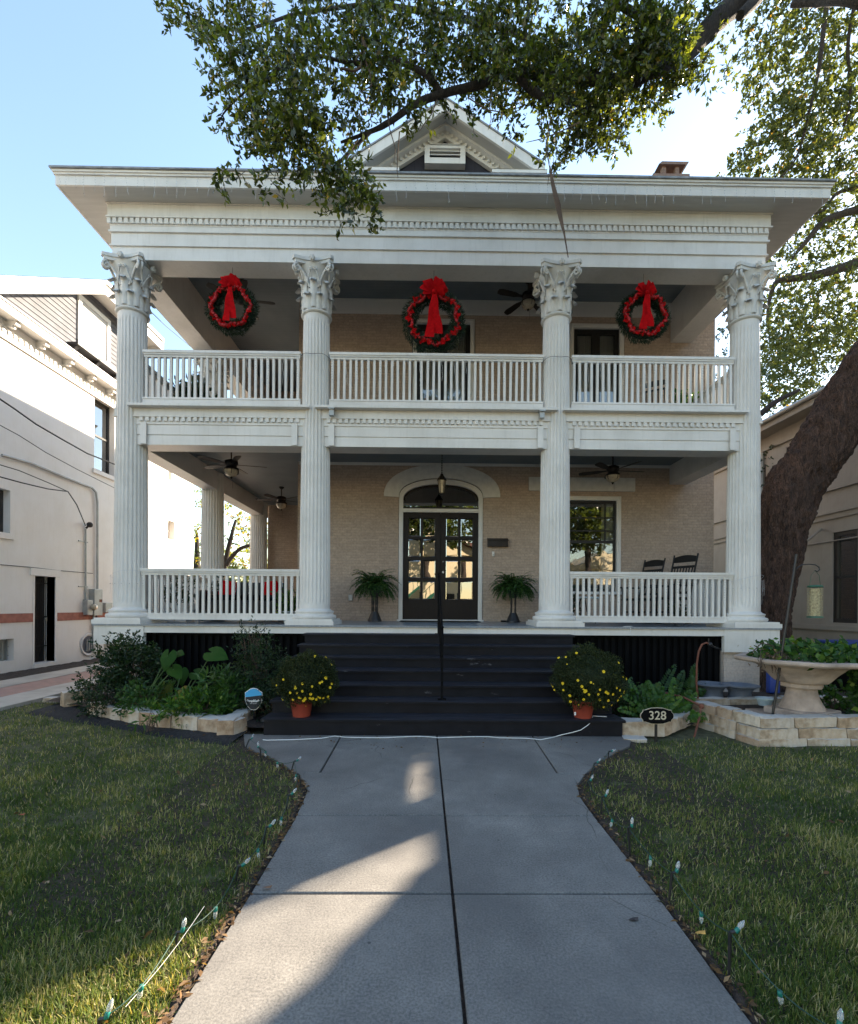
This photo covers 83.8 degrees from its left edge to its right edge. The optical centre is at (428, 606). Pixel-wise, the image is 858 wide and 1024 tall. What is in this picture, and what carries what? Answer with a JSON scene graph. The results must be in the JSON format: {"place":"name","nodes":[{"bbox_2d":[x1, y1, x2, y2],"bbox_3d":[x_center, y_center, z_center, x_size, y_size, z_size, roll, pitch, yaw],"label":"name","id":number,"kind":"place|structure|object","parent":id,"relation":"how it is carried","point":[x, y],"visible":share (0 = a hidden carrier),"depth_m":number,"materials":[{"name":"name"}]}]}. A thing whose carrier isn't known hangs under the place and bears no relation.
{"place":"outdoors","nodes":[
{"label":"outdoors","id":0,"kind":"place"},
{"bbox_2d":[0,658,98,680],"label":"wall side soil","id":1,"kind":"structure","parent":0,"point":[18,674],"depth_m":11.47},
{"bbox_2d":[0,663,103,710],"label":"driveway","id":2,"kind":"structure","parent":0,"point":[21,699],"depth_m":8.84,"materials":[{"name":"concrete"}]},
{"bbox_2d":[0,670,103,696],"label":"paver strip","id":3,"kind":"object","parent":2,"relation":"in","point":[19,688],"visible":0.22,"depth_m":9.31,"materials":[{"name":"grey concrete"}]},
{"bbox_2d":[159,577,206,621],"bbox_3d":[-4.700,-0.145,8.995,0.806,1.040,0.848,0,0,-1],"label":"planter box","id":4,"kind":"object","parent":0,"point":[182,605],"visible":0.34,"depth_m":8.95,"materials":[{"name":"white paint"}]},
{"bbox_2d":[0,702,857,944],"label":"lawn ground","id":5,"kind":"structure","parent":0,"point":[688,733],"depth_m":4.68,"materials":[{"name":"green plant"}]},
{"bbox_2d":[60,690,86,706],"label":"stone block","id":6,"kind":"structure","parent":5,"relation":"on","point":[65,699],"depth_m":7.34,"materials":[{"name":"stone"}]},
{"bbox_2d":[27,703,248,745],"bbox_3d":[-4.079,1.573,6.486,4.165,0.058,0.639,0,0,23],"label":"mulch strip","id":7,"kind":"object","parent":5,"relation":"on","point":[65,714],"visible":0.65,"depth_m":6.21,"materials":[{"name":"brown soil"}]},
{"bbox_2d":[127,696,170,733],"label":"weed","id":8,"kind":"object","parent":7,"relation":"on","point":[156,718],"visible":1,"depth_m":5.94,"materials":[{"name":"green plant"}]},
{"bbox_2d":[139,709,181,727],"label":"stone block","id":9,"kind":"structure","parent":7,"relation":"on","point":[165,722],"depth_m":6.20,"materials":[{"name":"stone"}]},
{"bbox_2d":[171,712,207,729],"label":"stone block","id":10,"kind":"structure","parent":7,"relation":"on","point":[190,720],"depth_m":6.05,"materials":[{"name":"stone"}]},
{"bbox_2d":[197,714,246,734],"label":"stone block","id":11,"kind":"structure","parent":7,"relation":"on","point":[207,723],"depth_m":5.93,"materials":[{"name":"stone"}]},
{"bbox_2d":[217,712,244,734],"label":"stone block","id":12,"kind":"structure","parent":7,"relation":"on","point":[225,724],"depth_m":5.80,"materials":[{"name":"stone"}]},
{"bbox_2d":[47,693,269,727],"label":"bed soil","id":13,"kind":"structure","parent":5,"relation":"on","point":[252,723],"depth_m":6.58,"materials":[{"name":"soil"}]},
{"bbox_2d":[66,668,143,718],"bbox_3d":[-4.594,1.265,6.902,0.926,0.780,0.997,0,0,-1],"label":"shrub","id":14,"kind":"object","parent":13,"relation":"on","point":[100,696],"visible":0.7,"depth_m":6.68,"materials":[{"name":"green plant"}]},
{"bbox_2d":[88,628,147,681],"bbox_3d":[-4.820,0.946,7.410,0.714,1.185,1.150,0,0,-1],"label":"shrub","id":15,"kind":"object","parent":13,"relation":"on","point":[121,637],"visible":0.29,"depth_m":7.34,"materials":[{"name":"green plant"}]},
{"bbox_2d":[84,629,175,698],"bbox_3d":[-4.506,0.947,7.281,1.233,1.195,1.108,0,0,-1],"label":"shrub","id":16,"kind":"object","parent":13,"relation":"on","point":[143,656],"visible":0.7,"depth_m":7.09,"materials":[{"name":"green plant"}]},
{"bbox_2d":[112,677,175,719],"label":"shrub","id":17,"kind":"object","parent":13,"relation":"on","point":[129,699],"visible":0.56,"depth_m":6.48,"materials":[{"name":"green plant"}]},
{"bbox_2d":[140,649,188,705],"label":"elephant ear plant","id":18,"kind":"object","parent":13,"relation":"on","point":[167,661],"visible":0.66,"depth_m":6.55,"materials":[{"name":"green plant"}]},
{"bbox_2d":[155,682,238,729],"bbox_3d":[-2.999,1.329,6.318,1.108,0.658,0.872,0,0,-1],"label":"ground plant","id":19,"kind":"object","parent":13,"relation":"on","point":[181,703],"visible":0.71,"depth_m":6.19,"materials":[{"name":"green plant"}]},
{"bbox_2d":[175,646,228,694],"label":"elephant ear plant","id":20,"kind":"object","parent":13,"relation":"on","point":[216,653],"visible":0.54,"depth_m":6.63,"materials":[{"name":"green plant"}]},
{"bbox_2d":[185,662,264,714],"bbox_3d":[-2.803,1.171,6.536,0.957,0.867,0.948,0,0,19],"label":"ground plant","id":21,"kind":"object","parent":13,"relation":"on","point":[215,677],"visible":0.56,"depth_m":6.44,"materials":[{"name":"green plant"}]},
{"bbox_2d":[226,616,278,686],"bbox_3d":[-2.651,0.844,7.144,0.694,1.423,0.880,0,0,-1],"label":"shrub","id":22,"kind":"object","parent":13,"relation":"on","point":[247,638],"visible":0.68,"depth_m":7.14,"materials":[{"name":"green plant"}]},
{"bbox_2d":[245,688,262,719],"bbox_3d":[-2.321,1.359,6.324,0.230,0.551,0.031,0,0,-1],"label":"yard sign","id":23,"kind":"object","parent":13,"relation":"on","point":[253,696],"visible":0.98,"depth_m":6.31,"materials":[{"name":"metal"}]},
{"bbox_2d":[222,631,289,711],"bbox_3d":[-2.412,0.994,6.863,1.136,1.256,1.057,0,0,-1],"label":"shrub","id":24,"kind":"object","parent":13,"relation":"on","point":[268,667],"visible":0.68,"depth_m":6.78,"materials":[{"name":"green plant"}]},
{"bbox_2d":[238,674,281,722],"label":"shrub","id":25,"kind":"object","parent":13,"relation":"on","point":[268,707],"visible":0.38,"depth_m":6.43,"materials":[{"name":"green plant"}]},
{"bbox_2d":[155,729,305,1023],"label":"soil edge","id":26,"kind":"object","parent":5,"relation":"on","point":[180,1001],"visible":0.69,"depth_m":2.64,"materials":[{"name":"brown soil"}]},
{"bbox_2d":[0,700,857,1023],"bbox_3d":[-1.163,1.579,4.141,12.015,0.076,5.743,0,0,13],"label":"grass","id":27,"kind":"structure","parent":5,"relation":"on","point":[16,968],"depth_m":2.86,"materials":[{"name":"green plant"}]},
{"bbox_2d":[110,739,298,1013],"bbox_3d":[-1.326,1.517,3.633,0.607,0.128,3.670,0,0,-12],"label":"light string","id":28,"kind":"object","parent":27,"relation":"on","point":[141,986],"visible":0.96,"depth_m":2.40,"materials":[{"name":"green"}]},
{"bbox_2d":[622,735,646,742],"bbox_3d":[2.492,1.617,5.807,0.271,0.064,0.219,0,0,11],"label":"stone block","id":29,"kind":"object","parent":27,"relation":"on","point":[634,738],"depth_m":5.75,"materials":[{"name":"stone"}]},
{"bbox_2d":[621,717,664,736],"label":"stone block","id":30,"kind":"structure","parent":29,"relation":"on","point":[634,726],"depth_m":5.89,"materials":[{"name":"stone"}]},
{"bbox_2d":[8,723,850,1022],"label":"lawn leaves","id":31,"kind":"object","parent":5,"relation":"on","point":[282,777],"visible":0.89,"depth_m":3.33,"materials":[{"name":"plant"}]},
{"bbox_2d":[261,633,625,736],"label":"front steps","id":32,"kind":"structure","parent":5,"relation":"on","point":[493,684],"depth_m":6.51,"materials":[{"name":"paint"}]},
{"bbox_2d":[269,648,340,717],"bbox_3d":[-1.541,0.947,5.984,0.881,0.853,0.750,0,0,-1],"label":"chrysanthemum pot","id":33,"kind":"object","parent":32,"relation":"on","point":[304,678],"visible":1,"depth_m":5.83,"materials":[{"name":"ceramic"}]},
{"bbox_2d":[435,572,445,699],"bbox_3d":[0.166,0.338,7.086,0.110,1.795,1.898,0,0,-1],"label":"handrail","id":34,"kind":"object","parent":32,"relation":"on","point":[440,629],"visible":0.98,"depth_m":6.81,"materials":[{"name":"metal"}]},
{"bbox_2d":[548,641,629,718],"bbox_3d":[2.013,0.918,6.027,1.002,0.961,0.853,0,0,-1],"label":"chrysanthemum pot","id":35,"kind":"object","parent":32,"relation":"on","point":[588,683],"visible":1,"depth_m":5.84,"materials":[{"name":"ceramic"}]},
{"bbox_2d":[141,747,763,1023],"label":"fallen leaves","id":36,"kind":"object","parent":5,"relation":"on","point":[282,834],"visible":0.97,"depth_m":2.40,"materials":[{"name":"brown plant"}]},
{"bbox_2d":[170,734,750,1023],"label":"walkway","id":37,"kind":"structure","parent":5,"relation":"on","point":[346,917],"depth_m":2.51,"materials":[{"name":"concrete"}]},
{"bbox_2d":[263,716,606,740],"bbox_3d":[0.151,1.482,5.744,4.211,0.221,0.301,0,0,-5],"label":"extension cord","id":38,"kind":"object","parent":37,"relation":"on","point":[433,737],"visible":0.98,"depth_m":5.76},
{"bbox_2d":[640,707,673,741],"bbox_3d":[2.743,1.445,5.755,0.410,0.449,0.034,0,0,-1],"label":"house number sign","id":39,"kind":"object","parent":5,"relation":"on","point":[655,716],"visible":1,"depth_m":5.74,"materials":[{"name":"black metal"}]},
{"bbox_2d":[579,742,772,1023],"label":"soil edge","id":40,"kind":"object","parent":5,"relation":"on","point":[739,997],"visible":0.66,"depth_m":2.60,"materials":[{"name":"brown soil"}]},
{"bbox_2d":[588,751,825,1023],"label":"light string","id":41,"kind":"object","parent":40,"relation":"on","point":[780,993],"visible":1,"depth_m":2.30,"materials":[{"name":"green plastic"}]},
{"bbox_2d":[727,920,744,981],"bbox_3d":[1.318,1.500,2.048,0.079,0.298,0.021,0,0,-9],"label":"path light","id":42,"kind":"object","parent":40,"relation":"on","point":[739,926],"visible":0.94,"depth_m":2.04,"materials":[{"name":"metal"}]},
{"bbox_2d":[691,719,713,731],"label":"stone block","id":43,"kind":"structure","parent":5,"relation":"on","point":[707,726],"depth_m":6.38,"materials":[{"name":"stone"}]},
{"bbox_2d":[696,711,709,722],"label":"stone block","id":44,"kind":"structure","parent":43,"relation":"on","point":[708,717],"depth_m":6.39,"materials":[{"name":"stone"}]},
{"bbox_2d":[692,701,721,715],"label":"stone block","id":45,"kind":"structure","parent":44,"relation":"on","point":[709,708],"depth_m":6.41,"materials":[{"name":"stone"}]},
{"bbox_2d":[714,725,736,738],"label":"stone block","id":46,"kind":"structure","parent":5,"relation":"on","point":[726,732],"depth_m":6.07,"materials":[{"name":"stone"}]},
{"bbox_2d":[710,715,738,730],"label":"stone block","id":47,"kind":"structure","parent":46,"relation":"on","point":[729,724],"depth_m":6.12,"materials":[{"name":"stone"}]},
{"bbox_2d":[667,692,855,713],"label":"raised bed soil","id":48,"kind":"structure","parent":5,"relation":"on","point":[742,707],"depth_m":7.63,"materials":[{"name":"soil"}]},
{"bbox_2d":[638,664,710,701],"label":"fern plant","id":49,"kind":"object","parent":48,"relation":"on","point":[690,682],"visible":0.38,"depth_m":7.49,"materials":[{"name":"green plant"}]},
{"bbox_2d":[698,681,730,697],"bbox_3d":[4.377,1.316,7.401,0.524,0.250,0.520,0,0,-1],"label":"flared pot","id":50,"kind":"object","parent":48,"relation":"on","point":[715,689],"visible":0.68,"depth_m":7.27,"materials":[{"name":"stone"}]},
{"bbox_2d":[720,682,760,697],"bbox_3d":[4.752,1.318,7.305,0.524,0.250,0.520,0,0,-1],"label":"flared pot","id":51,"kind":"object","parent":48,"relation":"on","point":[736,689],"visible":0.77,"depth_m":7.19,"materials":[{"name":"grey ceramic"}]},
{"bbox_2d":[771,554,819,713],"bbox_3d":[4.597,0.431,6.003,0.620,2.166,0.030,0,0,-1],"label":"shepherd hook","id":52,"kind":"object","parent":48,"relation":"on","point":[785,628],"visible":0.89,"depth_m":5.99,"materials":[{"name":"metal"}]},
{"bbox_2d":[806,571,823,617],"bbox_3d":[4.852,-0.152,6.006,0.170,0.595,0.170,0,0,-1],"label":"bird feeder","id":53,"kind":"object","parent":52,"relation":"hanging from","point":[815,600],"visible":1,"depth_m":5.96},
{"bbox_2d":[734,652,857,714],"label":"stone planter","id":54,"kind":"object","parent":48,"relation":"on","point":[800,682],"visible":0.77,"depth_m":6.00,"materials":[{"name":"beige stone"}]},
{"bbox_2d":[746,635,857,713],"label":"pothos vine","id":55,"kind":"object","parent":54,"relation":"in","point":[827,651],"visible":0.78,"depth_m":6.00,"materials":[{"name":"green plant"}]},
{"bbox_2d":[818,679,857,713],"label":"ground plant","id":56,"kind":"object","parent":48,"relation":"on","point":[843,704],"visible":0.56,"depth_m":6.57,"materials":[{"name":"green plant"}]},
{"bbox_2d":[758,738,806,746],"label":"stone block","id":57,"kind":"structure","parent":5,"relation":"on","point":[798,742],"depth_m":5.61,"materials":[{"name":"stone"}]},
{"bbox_2d":[736,722,763,738],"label":"stone block","id":58,"kind":"structure","parent":57,"relation":"on","point":[748,730],"depth_m":5.75,"materials":[{"name":"stone"}]},
{"bbox_2d":[732,710,771,726],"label":"stone block","id":59,"kind":"structure","parent":58,"relation":"on","point":[748,717],"depth_m":5.80,"materials":[{"name":"stone"}]},
{"bbox_2d":[753,726,797,739],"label":"stone block","id":60,"kind":"structure","parent":57,"relation":"on","point":[777,733],"depth_m":5.62,"materials":[{"name":"stone"}]},
{"bbox_2d":[758,713,793,727],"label":"stone block","id":61,"kind":"structure","parent":60,"relation":"on","point":[779,721],"depth_m":5.63,"materials":[{"name":"stone"}]},
{"bbox_2d":[807,738,849,745],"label":"stone block","id":62,"kind":"structure","parent":5,"relation":"on","point":[828,742],"depth_m":5.63,"materials":[{"name":"stone"}]},
{"bbox_2d":[794,727,846,738],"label":"stone block","id":63,"kind":"structure","parent":62,"relation":"on","point":[826,733],"depth_m":5.65,"materials":[{"name":"stone"}]},
{"bbox_2d":[787,714,836,727],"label":"stone block","id":64,"kind":"structure","parent":63,"relation":"on","point":[810,720],"depth_m":5.66,"materials":[{"name":"stone"}]},
{"bbox_2d":[850,739,857,745],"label":"stone block","id":65,"kind":"structure","parent":5,"relation":"on","point":[853,742],"depth_m":5.65,"materials":[{"name":"stone"}]},
{"bbox_2d":[846,728,857,738],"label":"stone block","id":66,"kind":"structure","parent":65,"relation":"on","point":[852,733],"depth_m":5.66,"materials":[{"name":"stone"}]},
{"bbox_2d":[827,714,857,727],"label":"stone block","id":67,"kind":"structure","parent":66,"relation":"on","point":[847,720],"depth_m":5.68,"materials":[{"name":"stone"}]},
{"bbox_2d":[0,0,857,581],"label":"sky","id":68,"kind":"structure","parent":0,"point":[83,82],"materials":[{"name":"blue"}]},
{"bbox_2d":[48,98,837,694],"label":"house","id":69,"kind":"structure","parent":0,"point":[350,462],"depth_m":8.39,"materials":[{"name":"white paint"}]},
{"bbox_2d":[167,372,217,397],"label":"potted plant","id":70,"kind":"object","parent":69,"relation":"on","point":[198,386],"visible":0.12,"depth_m":9.67,"materials":[{"name":"green plant"}]},
{"bbox_2d":[197,452,266,478],"bbox_3d":[-4.013,-2.813,9.769,1.322,0.830,1.292,0,0,-1],"label":"ceiling fan","id":71,"kind":"object","parent":69,"relation":"hanging from","point":[231,469],"visible":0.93,"depth_m":9.62,"materials":[{"name":"brown metal"}]},
{"bbox_2d":[204,267,260,336],"bbox_3d":[-3.483,-5.384,8.453,1.007,1.240,0.319,0,0,-1],"label":"wreath","id":72,"kind":"object","parent":69,"relation":"hanging from","point":[230,287],"visible":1,"depth_m":8.38,"materials":[{"name":"red plant"}]},
{"bbox_2d":[206,278,274,319],"bbox_3d":[-3.891,-6.580,9.982,1.311,0.575,1.313,0,0,-1],"label":"ceiling fan","id":73,"kind":"object","parent":69,"relation":"hanging from","point":[213,286],"visible":0.42,"depth_m":9.91,"materials":[{"name":"brown metal"}]},
{"bbox_2d":[199,582,289,620],"bbox_3d":[-3.661,-0.101,9.639,1.639,0.780,0.800,0,0,-1],"label":"loveseat","id":74,"kind":"object","parent":69,"relation":"on","point":[241,599],"visible":0.3,"depth_m":9.26,"materials":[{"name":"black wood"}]},
{"bbox_2d":[256,486,297,517],"bbox_3d":[-4.051,-2.813,12.959,1.281,0.830,1.324,0,0,-1],"label":"ceiling fan","id":75,"kind":"object","parent":69,"relation":"hanging from","point":[281,503],"visible":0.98,"depth_m":12.87,"materials":[{"name":"brown metal"}]},
{"bbox_2d":[350,569,399,621],"bbox_3d":[-1.138,-0.237,10.193,1.097,1.128,1.066,0,0,-1],"label":"fern urn","id":76,"kind":"object","parent":69,"relation":"on","point":[374,586],"visible":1,"depth_m":10.05,"materials":[{"name":"metal"}]},
{"bbox_2d":[400,276,466,352],"bbox_3d":[0.083,-5.211,8.486,1.215,1.536,0.379,0,0,-1],"label":"wreath","id":77,"kind":"object","parent":69,"relation":"hanging from","point":[434,294],"visible":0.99,"depth_m":8.40,"materials":[{"name":"red plant"}]},
{"bbox_2d":[58,173,822,205],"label":"icicle lights","id":78,"kind":"object","parent":69,"relation":"hanging from","point":[487,184],"visible":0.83,"depth_m":7.94,"materials":[{"name":"plastic"}]},
{"bbox_2d":[397,479,483,621],"bbox_3d":[0.259,-1.251,10.824,1.930,3.175,0.420,0,0,-1],"label":"front door","id":79,"kind":"structure","parent":69,"relation":"in","point":[443,534],"depth_m":10.74,"materials":[{"name":"black paint"}]},
{"bbox_2d":[412,318,474,400],"bbox_3d":[0.320,-4.908,10.774,1.380,3.020,0.230,0,0,-1],"label":"french window","id":80,"kind":"structure","parent":69,"relation":"in","point":[467,344],"depth_m":10.75,"materials":[{"name":"black glass"}]},
{"bbox_2d":[489,571,537,622],"bbox_3d":[1.791,-0.202,10.199,1.051,1.099,1.011,0,0,-1],"label":"fern urn","id":81,"kind":"object","parent":69,"relation":"on","point":[514,587],"visible":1,"depth_m":10.10,"materials":[{"name":"metal"}]},
{"bbox_2d":[497,282,540,319],"bbox_3d":[2.073,-6.411,9.976,1.323,0.830,1.286,0,0,-1],"label":"ceiling fan","id":82,"kind":"object","parent":69,"relation":"hanging from","point":[527,303],"visible":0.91,"depth_m":9.94,"materials":[{"name":"brown metal"}]},
{"bbox_2d":[538,496,621,594],"bbox_3d":[3.406,-1.366,10.792,1.900,2.200,0.265,0,0,-1],"label":"window","id":83,"kind":"structure","parent":69,"relation":"in","point":[610,542],"depth_m":10.79,"materials":[{"name":"white paint"}]},
{"bbox_2d":[569,323,623,402],"bbox_3d":[3.760,-4.854,10.814,1.220,2.960,0.230,0,0,-1],"label":"french window","id":84,"kind":"structure","parent":69,"relation":"in","point":[584,338],"depth_m":10.79,"materials":[{"name":"black paint"}]},
{"bbox_2d":[579,456,642,484],"bbox_3d":[3.859,-2.758,9.965,1.305,0.830,1.317,0,0,-1],"label":"ceiling fan","id":85,"kind":"object","parent":69,"relation":"hanging from","point":[612,475],"visible":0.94,"depth_m":9.85,"materials":[{"name":"brown metal"}]},
{"bbox_2d":[620,558,665,623],"bbox_3d":[4.529,-0.333,10.216,1.059,1.399,0.558,0,0,-29],"label":"rocking chair","id":86,"kind":"object","parent":69,"relation":"on","point":[651,563],"visible":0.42,"depth_m":10.29,"materials":[{"name":"black wood"}]},
{"bbox_2d":[615,274,671,344],"bbox_3d":[3.827,-5.305,8.536,1.036,1.296,0.328,0,0,-1],"label":"wreath","id":87,"kind":"object","parent":69,"relation":"hanging from","point":[647,295],"visible":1,"depth_m":8.46,"materials":[{"name":"red plant"}]},
{"bbox_2d":[650,553,698,623],"bbox_3d":[4.916,-0.353,9.670,1.059,1.445,0.589,0,0,-29],"label":"rocking chair","id":88,"kind":"object","parent":69,"relation":"on","point":[686,558],"visible":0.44,"depth_m":9.76,"materials":[{"name":"black wood"}]},
{"bbox_2d":[821,686,855,691],"bbox_3d":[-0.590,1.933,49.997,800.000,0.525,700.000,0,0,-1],"label":"ground","id":89,"kind":"structure","parent":0,"point":[839,689],"depth_m":9.82,"materials":[{"name":"plant"}]},
{"bbox_2d":[0,275,193,673],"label":"neighbour house","id":90,"kind":"structure","parent":89,"relation":"on","point":[58,350],"depth_m":12.41,"materials":[{"name":"white paint"}]},
{"bbox_2d":[34,576,47,661],"bbox_3d":[-9.851,0.331,11.987,0.180,2.160,0.640,0,0,-1],"label":"door","id":91,"kind":"structure","parent":90,"relation":"in","point":[40,582],"depth_m":12.15,"materials":[{"name":"metal"}]},
{"bbox_2d":[1,454,111,654],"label":"conduit","id":92,"kind":"object","parent":90,"relation":"attached to","point":[93,605],"visible":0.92,"depth_m":13.57,"materials":[{"name":"metal"}]},
{"bbox_2d":[77,294,110,363],"bbox_3d":[-9.586,-7.867,13.705,0.045,1.400,1.330,0,0,-1],"label":"window","id":93,"kind":"structure","parent":90,"relation":"in","point":[93,327],"depth_m":13.67,"materials":[{"name":"white paint"}]},
{"bbox_2d":[92,399,113,480],"bbox_3d":[-9.710,-4.948,14.189,0.260,2.240,1.060,0,0,-1],"label":"window","id":94,"kind":"structure","parent":90,"relation":"in","point":[101,411],"depth_m":14.29,"materials":[{"name":"glass"}]},
{"bbox_2d":[193,488,267,579],"bbox_3d":[-11.164,-2.733,26.778,5.493,8.552,4.954,0,0,-1],"label":"tree","id":95,"kind":"object","parent":89,"relation":"on","point":[228,557],"visible":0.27,"depth_m":26.17,"materials":[{"name":"green plant"}]},
{"bbox_2d":[193,528,267,580],"bbox_3d":[-15.198,-6.947,35.565,9.648,16.880,6.567,0,0,-16],"label":"tree","id":96,"kind":"object","parent":89,"relation":"on","point":[196,551],"visible":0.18,"depth_m":35.65,"materials":[{"name":"green plant"}]},
{"bbox_2d":[153,0,857,691],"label":"oak tree","id":97,"kind":"object","parent":89,"relation":"on","point":[659,54],"visible":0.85,"depth_m":5.36,"materials":[{"name":"green plant"}]},
{"bbox_2d":[549,165,568,257],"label":"hanging vine","id":98,"kind":"object","parent":97,"relation":"hanging from","point":[557,202],"visible":1,"depth_m":5.01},
{"bbox_2d":[715,311,800,420],"bbox_3d":[11.328,-4.958,18.887,5.853,13.288,3.515,0,0,-22],"label":"tree","id":99,"kind":"object","parent":89,"relation":"on","point":[767,408],"visible":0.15,"depth_m":18.13,"materials":[{"name":"green plant"}]},
{"bbox_2d":[713,385,857,645],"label":"neighbour house","id":100,"kind":"structure","parent":89,"relation":"on","point":[831,552],"depth_m":11.91,"materials":[{"name":"beige paint"}]},
{"bbox_2d":[833,529,857,622],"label":"window","id":101,"kind":"structure","parent":100,"relation":"in","point":[845,588],"depth_m":11.41,"materials":[{"name":"glass"}]},
{"bbox_2d":[714,0,857,374],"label":"tree","id":102,"kind":"object","parent":89,"relation":"on","point":[795,108],"visible":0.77,"depth_m":23.81,"materials":[{"name":"green plant"}]},
{"bbox_2d":[760,239,857,419],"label":"tree","id":103,"kind":"object","parent":89,"relation":"on","point":[787,371],"visible":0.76,"depth_m":21.73,"materials":[{"name":"green plant"}]},
{"bbox_2d":[760,293,857,414],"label":"tree","id":104,"kind":"object","parent":89,"relation":"on","point":[795,340],"visible":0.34,"depth_m":24.47,"materials":[{"name":"green plant"}]},
{"bbox_2d":[819,640,857,687],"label":"storage bin","id":105,"kind":"object","parent":89,"relation":"on","point":[844,677],"visible":0.17,"depth_m":9.56,"materials":[{"name":"blue plastic"}]},
{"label":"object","id":106,"kind":"structure","parent":0,"visible":0},
{"bbox_2d":[609,681,641,717],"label":"shrub","id":107,"kind":"object","parent":106,"relation":"on","point":[615,710],"visible":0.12,"depth_m":6.59,"materials":[{"name":"green plant"}]},
{"bbox_2d":[617,677,709,722],"bbox_3d":[3.274,1.284,6.428,1.288,0.581,1.010,0,0,28],"label":"fern plant","id":108,"kind":"object","parent":106,"relation":"on","point":[659,698],"visible":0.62,"depth_m":6.41,"materials":[{"name":"green plant"}]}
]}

